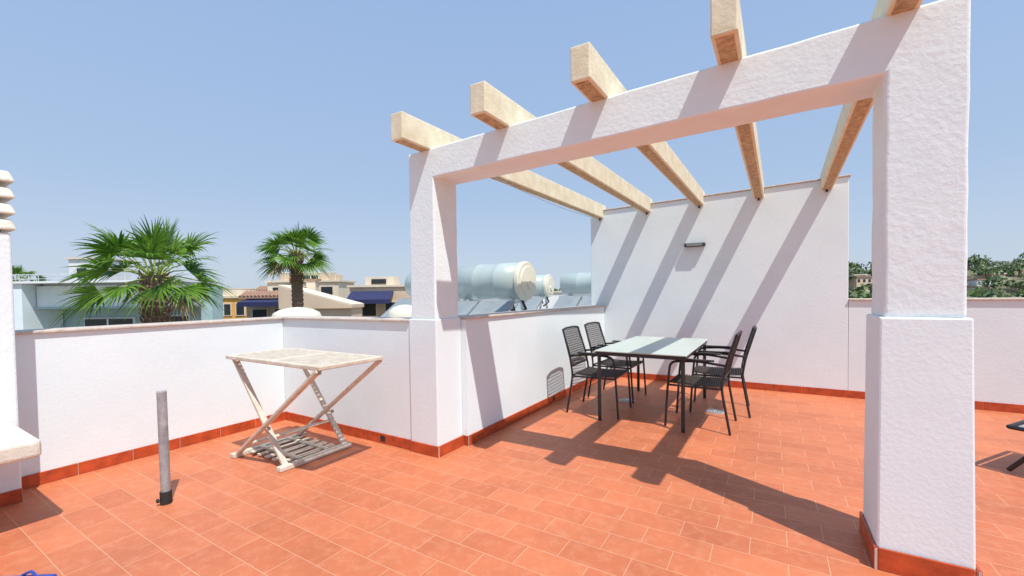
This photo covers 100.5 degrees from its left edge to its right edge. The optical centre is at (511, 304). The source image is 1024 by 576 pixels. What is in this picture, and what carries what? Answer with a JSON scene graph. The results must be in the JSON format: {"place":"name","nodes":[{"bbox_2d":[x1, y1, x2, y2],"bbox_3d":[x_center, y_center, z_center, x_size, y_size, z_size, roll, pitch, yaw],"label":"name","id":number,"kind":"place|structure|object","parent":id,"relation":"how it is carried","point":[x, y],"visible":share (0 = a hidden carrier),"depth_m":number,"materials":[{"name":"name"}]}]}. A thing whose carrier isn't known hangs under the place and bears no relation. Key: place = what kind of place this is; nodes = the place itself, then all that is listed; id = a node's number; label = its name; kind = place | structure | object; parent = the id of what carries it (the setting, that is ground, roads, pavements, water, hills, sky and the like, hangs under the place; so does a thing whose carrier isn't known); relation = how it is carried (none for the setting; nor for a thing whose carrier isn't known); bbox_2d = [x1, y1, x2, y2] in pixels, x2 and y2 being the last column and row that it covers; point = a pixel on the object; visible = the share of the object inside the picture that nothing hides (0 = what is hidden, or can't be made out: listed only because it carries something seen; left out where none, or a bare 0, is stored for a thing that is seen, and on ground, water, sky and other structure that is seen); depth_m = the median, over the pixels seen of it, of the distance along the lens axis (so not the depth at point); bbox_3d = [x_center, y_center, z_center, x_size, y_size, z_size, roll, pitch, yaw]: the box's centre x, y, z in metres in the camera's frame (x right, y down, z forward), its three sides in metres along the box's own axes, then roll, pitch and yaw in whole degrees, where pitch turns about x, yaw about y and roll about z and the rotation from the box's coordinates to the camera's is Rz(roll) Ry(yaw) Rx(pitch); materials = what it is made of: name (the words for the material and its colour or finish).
{"place":"outdoors","nodes":[
{"label":"outdoors","id":0,"kind":"place"},
{"bbox_2d":[15,570,56,575],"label":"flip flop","id":1,"kind":"object","parent":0,"point":[33,573],"visible":1,"depth_m":1.83,"materials":[{"name":"blue rubber"}]},
{"bbox_2d":[68,259,130,280],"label":"stair tower","id":2,"kind":"structure","parent":0,"point":[72,262],"depth_m":23.96,"materials":[{"name":"white paint"}]},
{"bbox_2d":[65,257,133,260],"bbox_3d":[-24.089,-2.638,24.933,1.900,0.099,2.200,-1,1,0],"label":"tower coping","id":3,"kind":"object","parent":2,"relation":"on","point":[85,258],"visible":0.29,"depth_m":23.83,"materials":[{"name":"white paint"}]},
{"bbox_2d":[246,306,278,317],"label":"walls","id":4,"kind":"structure","parent":0,"point":[270,311],"depth_m":25.01,"materials":[{"name":"beige paint"}]},
{"bbox_2d":[237,298,278,302],"bbox_3d":[-14.155,-0.239,24.492,2.700,0.250,0.990,-1,1,0],"label":"awning","id":5,"kind":"object","parent":4,"relation":"attached to","point":[263,300],"visible":0.57,"depth_m":24.43,"materials":[{"name":"blue fabric"}]},
{"bbox_2d":[237,302,278,306],"bbox_3d":[-14.152,-0.022,23.987,2.700,0.240,0.029,-1,1,0],"label":"awning valance","id":6,"kind":"object","parent":5,"relation":"attached to","point":[252,304],"visible":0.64,"depth_m":23.97,"materials":[{"name":"blue fabric"}]},
{"bbox_2d":[238,291,277,298],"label":"tile roof","id":7,"kind":"structure","parent":4,"relation":"on","point":[253,297],"depth_m":24.59,"materials":[{"name":"brown tile"}]},
{"bbox_2d":[239,290,277,296],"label":"tile ribs","id":8,"kind":"object","parent":7,"relation":"on","point":[250,293],"visible":0.63,"depth_m":24.81,"materials":[{"name":"orange tile"}]},
{"bbox_2d":[251,308,267,317],"bbox_3d":[-14.792,0.683,24.993,0.960,0.960,0.047,-1,1,0],"label":"window surround","id":9,"kind":"object","parent":4,"relation":"attached to","point":[252,309],"visible":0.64,"depth_m":24.96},
{"bbox_2d":[253,310,266,317],"bbox_3d":[-14.792,0.683,24.959,0.800,0.800,0.019,-1,1,0],"label":"window","id":10,"kind":"structure","parent":9,"relation":"in","point":[259,313],"depth_m":24.95,"materials":[{"name":"black glass"}]},
{"bbox_2d":[271,307,321,316],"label":"skylight dome","id":11,"kind":"structure","parent":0,"point":[297,311],"depth_m":5.81,"materials":[{"name":"white plastic"}]},
{"bbox_2d":[267,282,353,298],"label":"walls","id":12,"kind":"structure","parent":0,"point":[342,289],"depth_m":29.98,"materials":[{"name":"beige paint"}]},
{"bbox_2d":[269,272,335,280],"bbox_3d":[-14.799,-2.002,30.054,4.740,0.573,0.100,-1,1,0],"label":"roof rail","id":13,"kind":"object","parent":12,"relation":"on","point":[307,272],"visible":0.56,"depth_m":30.02,"materials":[{"name":"white metal"}]},
{"bbox_2d":[265,280,355,282],"bbox_3d":[-14.725,-1.692,31.462,5.240,0.119,3.240,-1,1,0],"label":"roof coping","id":14,"kind":"object","parent":12,"relation":"on","point":[319,281],"visible":0.5,"depth_m":29.84,"materials":[{"name":"beige concrete"}]},
{"bbox_2d":[280,274,342,280],"bbox_3d":[-14.829,-1.996,31.655,3.600,0.478,2.200,-1,1,0],"label":"penthouse","id":15,"kind":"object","parent":12,"relation":"on","point":[322,277],"visible":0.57,"depth_m":30.56,"materials":[{"name":"beige paint"}]},
{"bbox_2d":[303,275,317,278],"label":"penthouse window","id":16,"kind":"structure","parent":15,"relation":"in","point":[313,277],"depth_m":30.49,"materials":[{"name":"grey glass"}]},
{"bbox_2d":[321,287,332,294],"bbox_3d":[-13.014,-0.916,29.921,0.800,0.700,0.019,-1,1,0],"label":"window","id":17,"kind":"structure","parent":12,"relation":"in","point":[328,290],"depth_m":29.91,"materials":[{"name":"black glass"}]},
{"bbox_2d":[314,307,361,316],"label":"walls","id":18,"kind":"structure","parent":0,"point":[351,312],"depth_m":22.02,"materials":[{"name":"beige paint"}]},
{"bbox_2d":[278,287,363,308],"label":"gable wall","id":19,"kind":"structure","parent":18,"relation":"on","point":[285,300],"depth_m":21.80,"materials":[{"name":"beige paint"}]},
{"bbox_2d":[278,285,363,305],"bbox_3d":[-10.083,-0.502,22.691,3.750,1.148,1.800,-1,1,0],"label":"gable coping","id":20,"kind":"object","parent":19,"relation":"on","point":[330,297],"visible":0.86,"depth_m":22.25,"materials":[{"name":"white paint"}]},
{"bbox_2d":[381,272,411,316],"bbox_3d":[-1.731,0.092,7.223,1.040,1.411,1.857,0,2,31],"label":"solar water heater","id":21,"kind":"object","parent":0,"point":[405,301],"visible":0.07,"depth_m":7.62,"materials":[{"name":"paint"}]},
{"bbox_2d":[388,305,411,317],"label":"skylight dome","id":22,"kind":"structure","parent":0,"point":[401,311],"depth_m":6.02,"materials":[{"name":"white plastic"}]},
{"bbox_2d":[457,261,535,314],"bbox_3d":[-0.563,0.137,5.377,1.175,1.381,1.857,0,2,31],"label":"solar water heater","id":23,"kind":"object","parent":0,"point":[505,287],"visible":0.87,"depth_m":5.59,"materials":[{"name":"paint"}]},
{"bbox_2d":[0,377,1023,575],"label":"terrace floor","id":24,"kind":"structure","parent":0,"point":[773,485],"depth_m":2.45,"materials":[{"name":"tile"}]},
{"bbox_2d":[0,170,41,492],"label":"barbecue chimney","id":25,"kind":"object","parent":24,"relation":"on","point":[17,444],"visible":0.95,"depth_m":2.50,"materials":[{"name":"white paint"}]},
{"bbox_2d":[0,488,22,507],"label":"baseboard","id":26,"kind":"object","parent":25,"relation":"attached to","point":[10,497],"visible":1,"depth_m":2.51,"materials":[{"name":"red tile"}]},
{"bbox_2d":[156,390,172,505],"bbox_3d":[-2.043,0.835,2.488,0.066,0.664,0.074,0,2,31],"label":"steel post","id":27,"kind":"object","parent":24,"relation":"on","point":[165,493],"visible":1,"depth_m":2.48,"materials":[{"name":"grey metal"}]},
{"bbox_2d":[226,348,382,472],"bbox_3d":[-1.490,0.754,3.147,1.130,0.774,0.630,0,2,31],"label":"folding drying table","id":28,"kind":"object","parent":24,"relation":"on","point":[318,362],"visible":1,"depth_m":3.12,"materials":[{"name":"white wood"}]},
{"bbox_2d":[283,319,411,439],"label":"wall","id":29,"kind":"structure","parent":24,"relation":"on","point":[377,398],"depth_m":3.60,"materials":[{"name":"white paint"}]},
{"bbox_2d":[275,316,411,321],"bbox_3d":[-1.554,0.124,3.862,1.919,0.031,0.240,0,2,31],"label":"coping","id":30,"kind":"object","parent":29,"relation":"on","point":[382,319],"visible":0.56,"depth_m":3.68,"materials":[{"name":"concrete"}]},
{"bbox_2d":[285,411,410,449],"bbox_3d":[-1.502,1.087,3.738,1.696,0.081,0.012,0,2,31],"label":"short skirting","id":31,"kind":"object","parent":29,"relation":"attached to","point":[396,441],"visible":0.98,"depth_m":3.62,"materials":[{"name":"red tile"}]},
{"bbox_2d":[461,307,604,435],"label":"wall","id":32,"kind":"structure","parent":24,"relation":"on","point":[511,364],"depth_m":4.01,"materials":[{"name":"white paint"}]},
{"bbox_2d":[464,435,467,445],"bbox_3d":[-0.368,1.081,3.397,0.046,0.080,0.016,0,2,31],"label":"skirting jog","id":33,"kind":"object","parent":32,"relation":"attached to","point":[465,440],"visible":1,"depth_m":3.39,"materials":[{"name":"red tile"}]},
{"bbox_2d":[458,305,604,318],"bbox_3d":[0.399,0.060,4.803,0.240,0.026,3.261,0,2,31],"label":"coping","id":34,"kind":"object","parent":32,"relation":"on","point":[484,315],"visible":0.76,"depth_m":4.19,"materials":[{"name":"stone"}]},
{"bbox_2d":[468,378,597,445],"bbox_3d":[0.502,1.033,4.769,0.012,0.081,3.251,0,2,31],"label":"baseboard","id":35,"kind":"object","parent":32,"relation":"attached to","point":[477,436],"visible":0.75,"depth_m":4.07,"materials":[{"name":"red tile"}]},
{"bbox_2d":[562,326,631,418],"bbox_3d":[0.868,0.652,4.372,0.596,0.851,0.506,0,2,30],"label":"patio chair","id":36,"kind":"object","parent":24,"relation":"on","point":[588,372],"visible":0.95,"depth_m":4.35,"materials":[{"name":"black metal"}]},
{"bbox_2d":[584,322,646,402],"bbox_3d":[1.195,0.633,4.948,0.596,0.851,0.506,0,2,34],"label":"patio chair","id":37,"kind":"object","parent":24,"relation":"on","point":[619,363],"visible":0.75,"depth_m":4.95,"materials":[{"name":"black metal"}]},
{"bbox_2d":[619,398,634,402],"bbox_3d":[1.272,1.057,4.714,0.170,0.014,0.170,0,2,31],"label":"floor drain","id":38,"kind":"object","parent":24,"relation":"on","point":[625,400],"visible":0.74,"depth_m":4.69,"materials":[{"name":"metal"}]},
{"bbox_2d":[594,336,707,432],"bbox_3d":[1.495,0.735,4.398,0.810,0.662,1.450,0,2,31],"label":"dining table","id":39,"kind":"object","parent":24,"relation":"on","point":[683,350],"visible":0.95,"depth_m":4.00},
{"bbox_2d":[409,0,975,569],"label":"pergola portal","id":40,"kind":"object","parent":24,"relation":"on","point":[909,72],"visible":0.93,"depth_m":1.81,"materials":[{"name":"white paint"}]},
{"bbox_2d":[391,111,605,219],"bbox_3d":[0.274,-1.271,4.568,0.133,0.215,3.930,0,2,33],"label":"pergola rafter","id":41,"kind":"object","parent":40,"relation":"on","point":[412,132],"visible":0.53,"depth_m":4.08,"materials":[{"name":"beige wood"}]},
{"bbox_2d":[493,177,588,216],"bbox_3d":[0.494,-1.120,4.693,0.006,0.225,3.291,0,2,23],"label":"hanging cable","id":42,"kind":"object","parent":40,"relation":"hanging from","point":[534,196],"visible":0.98,"depth_m":3.94,"materials":[{"name":"metal"}]},
{"bbox_2d":[470,81,651,214],"bbox_3d":[0.839,-1.285,4.224,0.175,0.220,3.927,0,2,31],"label":"pergola rafter","id":43,"kind":"object","parent":40,"relation":"on","point":[493,107],"visible":0.54,"depth_m":3.04,"materials":[{"name":"beige wood"}]},
{"bbox_2d":[570,42,704,207],"bbox_3d":[1.402,-1.300,3.881,0.175,0.227,3.927,0,2,31],"label":"pergola rafter","id":44,"kind":"object","parent":40,"relation":"on","point":[594,78],"visible":0.52,"depth_m":2.47,"materials":[{"name":"beige wood"}]},
{"bbox_2d":[710,0,763,200],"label":"pergola rafter","id":45,"kind":"object","parent":40,"relation":"on","point":[727,37],"visible":0.54,"depth_m":2.02,"materials":[{"name":"beige wood"}]},
{"bbox_2d":[820,0,922,191],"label":"pergola rafter","id":46,"kind":"object","parent":40,"relation":"on","point":[852,119],"visible":0.33,"depth_m":3.02,"materials":[{"name":"beige wood"}]},
{"bbox_2d":[410,435,977,575],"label":"red tile skirting","id":47,"kind":"object","parent":24,"relation":"on","point":[898,563],"visible":1,"depth_m":1.79,"materials":[{"name":"tile"}]},
{"bbox_2d":[874,548,876,569],"bbox_3d":[1.649,1.083,1.972,0.009,0.091,0.353,0,2,31],"label":"baseboard","id":48,"kind":"object","parent":47,"relation":"attached to","point":[875,561],"visible":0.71,"depth_m":1.82,"materials":[{"name":"white paint"}]},
{"bbox_2d":[877,548,975,575],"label":"baseboard","id":49,"kind":"object","parent":47,"relation":"attached to","point":[893,573],"visible":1,"depth_m":1.82,"materials":[{"name":"orange tile"}]},
{"bbox_2d":[664,330,742,434],"bbox_3d":[1.740,0.653,3.853,0.596,0.851,0.506,0,2,33],"label":"patio chair","id":50,"kind":"object","parent":24,"relation":"on","point":[696,382],"visible":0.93,"depth_m":3.79,"materials":[{"name":"black metal"}]},
{"bbox_2d":[706,409,723,413],"bbox_3d":[2.022,1.058,4.235,0.170,0.014,0.170,0,2,31],"label":"floor drain","id":51,"kind":"object","parent":24,"relation":"on","point":[714,411],"visible":0.95,"depth_m":4.21,"materials":[{"name":"metal"}]},
{"bbox_2d":[591,176,848,389],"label":"wall","id":52,"kind":"structure","parent":24,"relation":"on","point":[772,264],"depth_m":5.23,"materials":[{"name":"white paint"}]},
{"bbox_2d":[684,242,705,247],"bbox_3d":[2.343,-0.768,5.461,0.250,0.047,0.076,0,2,31],"label":"wall light","id":53,"kind":"object","parent":52,"relation":"attached to","point":[700,244],"visible":1,"depth_m":5.44,"materials":[{"name":"grey metal"}]},
{"bbox_2d":[603,174,850,210],"bbox_3d":[2.464,-1.387,5.515,3.020,0.083,0.208,0,2,31],"label":"coping","id":54,"kind":"object","parent":52,"relation":"on","point":[849,175],"visible":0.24,"depth_m":5.22,"materials":[{"name":"stone"}]},
{"bbox_2d":[621,372,1023,413],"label":"skirting back","id":55,"kind":"object","parent":52,"relation":"attached to","point":[1005,407],"visible":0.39,"depth_m":4.87,"materials":[{"name":"red tile"}]},
{"bbox_2d":[636,378,1022,413],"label":"baseboard","id":56,"kind":"object","parent":55,"relation":"in","point":[856,398],"visible":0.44,"depth_m":4.78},
{"bbox_2d":[689,325,756,417],"bbox_3d":[2.144,0.635,4.324,0.596,0.851,0.506,0,2,28],"label":"patio chair","id":57,"kind":"object","parent":24,"relation":"on","point":[716,371],"visible":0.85,"depth_m":4.25,"materials":[{"name":"black metal"}]},
{"bbox_2d":[1006,420,1023,471],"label":"sun lounger","id":58,"kind":"object","parent":24,"relation":"on","point":[1018,426],"visible":1,"depth_m":2.72,"materials":[{"name":"metal"}]},
{"bbox_2d":[0,0,1023,290],"label":"sky","id":59,"kind":"structure","parent":0,"point":[241,121],"materials":[{"name":"blue"}]},
{"bbox_2d":[467,291,564,308],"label":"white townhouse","id":60,"kind":"structure","parent":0,"point":[553,298],"depth_m":40.00,"materials":[{"name":"white paint"}]},
{"bbox_2d":[514,274,553,310],"bbox_3d":[0.114,0.020,9.471,1.175,1.391,1.857,0,2,28],"label":"solar water heater","id":61,"kind":"object","parent":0,"point":[544,287],"visible":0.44,"depth_m":9.58,"materials":[{"name":"paint"}]},
{"bbox_2d":[553,272,590,307],"bbox_3d":[1.353,0.010,8.774,1.175,1.411,1.857,0,2,31],"label":"solar water heater","id":62,"kind":"object","parent":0,"point":[572,285],"visible":0.4,"depth_m":9.12,"materials":[{"name":"paint"}]},
{"bbox_2d":[577,266,1023,305],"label":"hill","id":63,"kind":"structure","parent":0,"point":[1015,277],"depth_m":161.86,"materials":[{"name":"green plant"}]},
{"bbox_2d":[554,252,1023,299],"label":"hillside trees","id":64,"kind":"object","parent":63,"relation":"on","point":[984,264],"visible":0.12,"depth_m":160.44,"materials":[{"name":"green plant"}]},
{"label":"ground","id":65,"kind":"structure","parent":0,"visible":0},
{"bbox_2d":[12,264,49,281],"bbox_3d":[-34.642,2.259,29.957,3.496,10.472,3.191,0,1,14],"label":"fan palm tree","id":66,"kind":"object","parent":65,"relation":"on","point":[17,270],"visible":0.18,"depth_m":30.03,"materials":[{"name":"green plant"}]},
{"bbox_2d":[13,284,62,329],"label":"side block","id":67,"kind":"structure","parent":65,"relation":"on","point":[27,315],"depth_m":17.59,"materials":[{"name":"white paint"}]},
{"bbox_2d":[36,284,200,306],"bbox_3d":[-16.782,-0.397,18.690,6.150,0.870,1.800,-1,1,0],"label":"canopy","id":68,"kind":"object","parent":67,"relation":"on","point":[47,296],"visible":0.29,"depth_m":17.79,"materials":[{"name":"white paint"}]},
{"bbox_2d":[12,272,194,280],"bbox_3d":[-18.776,-1.227,19.469,9.315,0.426,0.036,-1,1,0],"label":"roof railing","id":69,"kind":"object","parent":68,"relation":"on","point":[134,277],"visible":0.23,"depth_m":19.45,"materials":[{"name":"metal"}]},
{"bbox_2d":[13,280,216,283],"bbox_3d":[-19.115,-0.941,18.426,11.000,0.085,2.500,-1,1,0],"label":"canopy coping","id":70,"kind":"object","parent":68,"relation":"on","point":[64,282],"visible":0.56,"depth_m":17.18,"materials":[{"name":"white paint"}]},
{"bbox_2d":[35,305,198,308],"bbox_3d":[-16.745,0.090,18.287,6.190,0.075,1.130,-1,1,0],"label":"canopy drip","id":71,"kind":"object","parent":68,"relation":"attached to","point":[85,307],"visible":0.29,"depth_m":17.72},
{"bbox_2d":[43,282,196,285],"bbox_3d":[-16.789,-0.884,18.728,6.050,0.100,1.500,-1,1,0],"label":"roof edge","id":72,"kind":"object","parent":68,"relation":"in","point":[98,284],"visible":0.29,"depth_m":17.98,"materials":[{"name":"white paint"}]},
{"bbox_2d":[63,306,200,327],"bbox_3d":[-17.499,3.758,19.544,7.900,7.400,1.100,-1,1,0],"label":"ground storey","id":73,"kind":"object","parent":65,"relation":"on","point":[70,322],"depth_m":18.91,"materials":[{"name":"paint"}]},
{"bbox_2d":[84,317,135,326],"bbox_3d":[-17.812,1.068,18.886,2.250,1.020,0.080,-1,1,0],"label":"window frame","id":74,"kind":"object","parent":73,"relation":"attached to","point":[133,320],"visible":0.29,"depth_m":18.84,"materials":[{"name":"metal"}]},
{"bbox_2d":[85,319,132,325],"bbox_3d":[-17.812,1.055,18.809,2.050,0.850,0.065,-1,1,0],"label":"window","id":75,"kind":"structure","parent":74,"relation":"in","point":[95,322],"depth_m":18.77,"materials":[{"name":"black glass"}]},
{"bbox_2d":[49,215,238,327],"bbox_3d":[-7.468,2.847,9.065,3.196,9.579,3.203,0,2,31],"label":"fan palm tree","id":76,"kind":"object","parent":65,"relation":"on","point":[153,294],"visible":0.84,"depth_m":8.65,"materials":[{"name":"green plant"}]},
{"bbox_2d":[201,287,222,319],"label":"end block","id":77,"kind":"structure","parent":65,"relation":"on","point":[215,313],"depth_m":18.73,"materials":[{"name":"white paint"}]},
{"bbox_2d":[223,290,255,318],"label":"ochre townhouse","id":78,"kind":"structure","parent":65,"relation":"on","point":[232,311],"depth_m":27.99,"materials":[{"name":"yellow paint"}]},
{"bbox_2d":[224,304,230,314],"bbox_3d":[-18.698,0.313,27.950,0.400,0.700,0.019,-1,1,0],"label":"window","id":79,"kind":"structure","parent":78,"relation":"in","point":[226,311],"depth_m":27.94,"materials":[{"name":"grey glass"}]},
{"bbox_2d":[236,304,243,314],"bbox_3d":[-17.848,0.301,27.950,0.500,0.700,0.019,-1,1,0],"label":"window","id":80,"kind":"structure","parent":78,"relation":"in","point":[239,310],"depth_m":27.94,"materials":[{"name":"grey glass"}]},
{"bbox_2d":[224,288,255,289],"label":"beige townhouse","id":81,"kind":"structure","parent":65,"relation":"on","point":[241,288],"depth_m":44.84,"materials":[{"name":"concrete"}]},
{"bbox_2d":[255,286,267,290],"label":"terracotta townhouse","id":82,"kind":"structure","parent":65,"relation":"on","point":[260,288],"depth_m":41.58,"materials":[{"name":"tile"}]},
{"bbox_2d":[251,223,333,306],"bbox_3d":[-8.495,2.030,16.997,3.133,10.843,3.291,0,2,31],"label":"fan palm tree","id":83,"kind":"object","parent":65,"relation":"on","point":[296,266],"visible":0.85,"depth_m":16.69,"materials":[{"name":"green plant"}]},
{"bbox_2d":[306,281,318,290],"bbox_3d":[-11.110,2.958,23.953,0.500,8.600,0.450,-1,1,0],"label":"chimney","id":84,"kind":"object","parent":65,"relation":"on","point":[312,285],"visible":0.21,"depth_m":23.63,"materials":[{"name":"paint"}]},
{"bbox_2d":[304,279,320,280],"bbox_3d":[-11.171,-1.391,23.869,0.700,0.099,0.600,-1,1,0],"label":"chimney cap","id":85,"kind":"object","parent":84,"relation":"on","point":[312,280],"visible":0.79,"depth_m":23.57,"materials":[{"name":"beige concrete"}]},
{"bbox_2d":[347,276,410,316],"bbox_3d":[-8.013,2.697,26.668,3.940,8.900,3.050,-1,1,0],"label":"villa with awning","id":86,"kind":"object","parent":65,"relation":"on","point":[378,296],"visible":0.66,"depth_m":25.95,"materials":[{"name":"beige paint"}]},
{"bbox_2d":[363,304,375,315],"bbox_3d":[-8.697,0.273,25.951,0.800,0.800,0.019,-1,1,0],"label":"window","id":87,"kind":"structure","parent":86,"relation":"in","point":[368,309],"depth_m":25.94,"materials":[{"name":"black glass"}]},
{"bbox_2d":[371,279,385,283],"bbox_3d":[-8.271,-1.446,26.432,0.900,0.300,0.065,-1,1,0],"label":"roof room window","id":88,"kind":"structure","parent":86,"relation":"in","point":[373,281],"depth_m":26.40,"materials":[{"name":"black glass"}]},
{"bbox_2d":[386,302,395,310],"bbox_3d":[-7.297,0.254,25.951,0.800,0.800,0.019,-1,1,0],"label":"window","id":89,"kind":"structure","parent":86,"relation":"in","point":[390,304],"depth_m":25.93,"materials":[{"name":"black glass"}]},
{"bbox_2d":[848,276,871,291],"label":"hillside villa","id":90,"kind":"object","parent":65,"relation":"on","point":[855,281],"visible":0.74,"depth_m":146.91,"materials":[{"name":"paint"}]},
{"bbox_2d":[848,286,1023,297],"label":"pine trees","id":91,"kind":"object","parent":65,"relation":"on","point":[980,293],"visible":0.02,"depth_m":58.10,"materials":[{"name":"green plant"}]},
{"bbox_2d":[967,279,990,285],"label":"hillside villa","id":92,"kind":"object","parent":65,"relation":"on","point":[973,282],"visible":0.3,"depth_m":152.70,"materials":[{"name":"paint"}]},
{"bbox_2d":[967,286,990,291],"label":"hillside villa","id":93,"kind":"object","parent":65,"relation":"on","point":[972,287],"visible":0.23,"depth_m":146.29,"materials":[{"name":"tile"}]},
{"bbox_2d":[973,273,1006,280],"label":"hillside villa","id":94,"kind":"object","parent":65,"relation":"on","point":[982,276],"visible":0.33,"depth_m":159.97,"materials":[{"name":"beige paint"}]},
{"bbox_2d":[1006,285,1023,291],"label":"hillside villa","id":95,"kind":"object","parent":65,"relation":"on","point":[1013,288],"visible":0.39,"depth_m":146.37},
{"bbox_3d":[1.574,4.458,0.083,11.160,6.440,10.750,0,2,31],"label":"terrace building","id":96,"kind":"object","parent":65,"relation":"on","visible":0},
{"bbox_2d":[15,319,284,476],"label":"wall","id":97,"kind":"structure","parent":96,"relation":"on","point":[85,395],"depth_m":3.18,"materials":[{"name":"white paint"}]},
{"bbox_2d":[15,317,281,334],"bbox_3d":[-4.148,0.231,1.215,0.240,0.021,6.978,0,2,31],"label":"coping","id":98,"kind":"object","parent":97,"relation":"on","point":[65,329],"visible":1,"depth_m":3.20,"materials":[{"name":"stone"}]},
{"bbox_2d":[21,412,284,488],"bbox_3d":[-2.681,1.111,3.423,0.012,0.081,1.749,0,2,31],"label":"skirting","id":99,"kind":"object","parent":97,"relation":"attached to","point":[44,477],"visible":0.91,"depth_m":3.15,"materials":[{"name":"red tile"}]},
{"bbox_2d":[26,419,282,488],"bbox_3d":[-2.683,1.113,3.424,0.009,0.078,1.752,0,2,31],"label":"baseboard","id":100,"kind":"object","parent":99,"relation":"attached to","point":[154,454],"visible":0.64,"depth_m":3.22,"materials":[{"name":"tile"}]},
{"bbox_2d":[848,300,1023,404],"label":"wall","id":101,"kind":"structure","parent":96,"relation":"on","point":[998,351],"depth_m":4.14,"materials":[{"name":"white paint"}]},
{"bbox_2d":[848,297,1023,300],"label":"coping","id":102,"kind":"object","parent":101,"relation":"on","point":[867,299],"visible":0.45,"depth_m":4.16,"materials":[{"name":"concrete"}]},
{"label":"door frame","id":103,"kind":"object","parent":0,"visible":0},
{"bbox_2d":[170,316,187,321],"bbox_3d":[-14.687,1.720,18.831,0.740,2.430,0.055,-1,1,0],"label":"sliding door","id":104,"kind":"structure","parent":103,"relation":"attached to","point":[178,318],"depth_m":18.78,"materials":[{"name":"black glass"}]}
]}

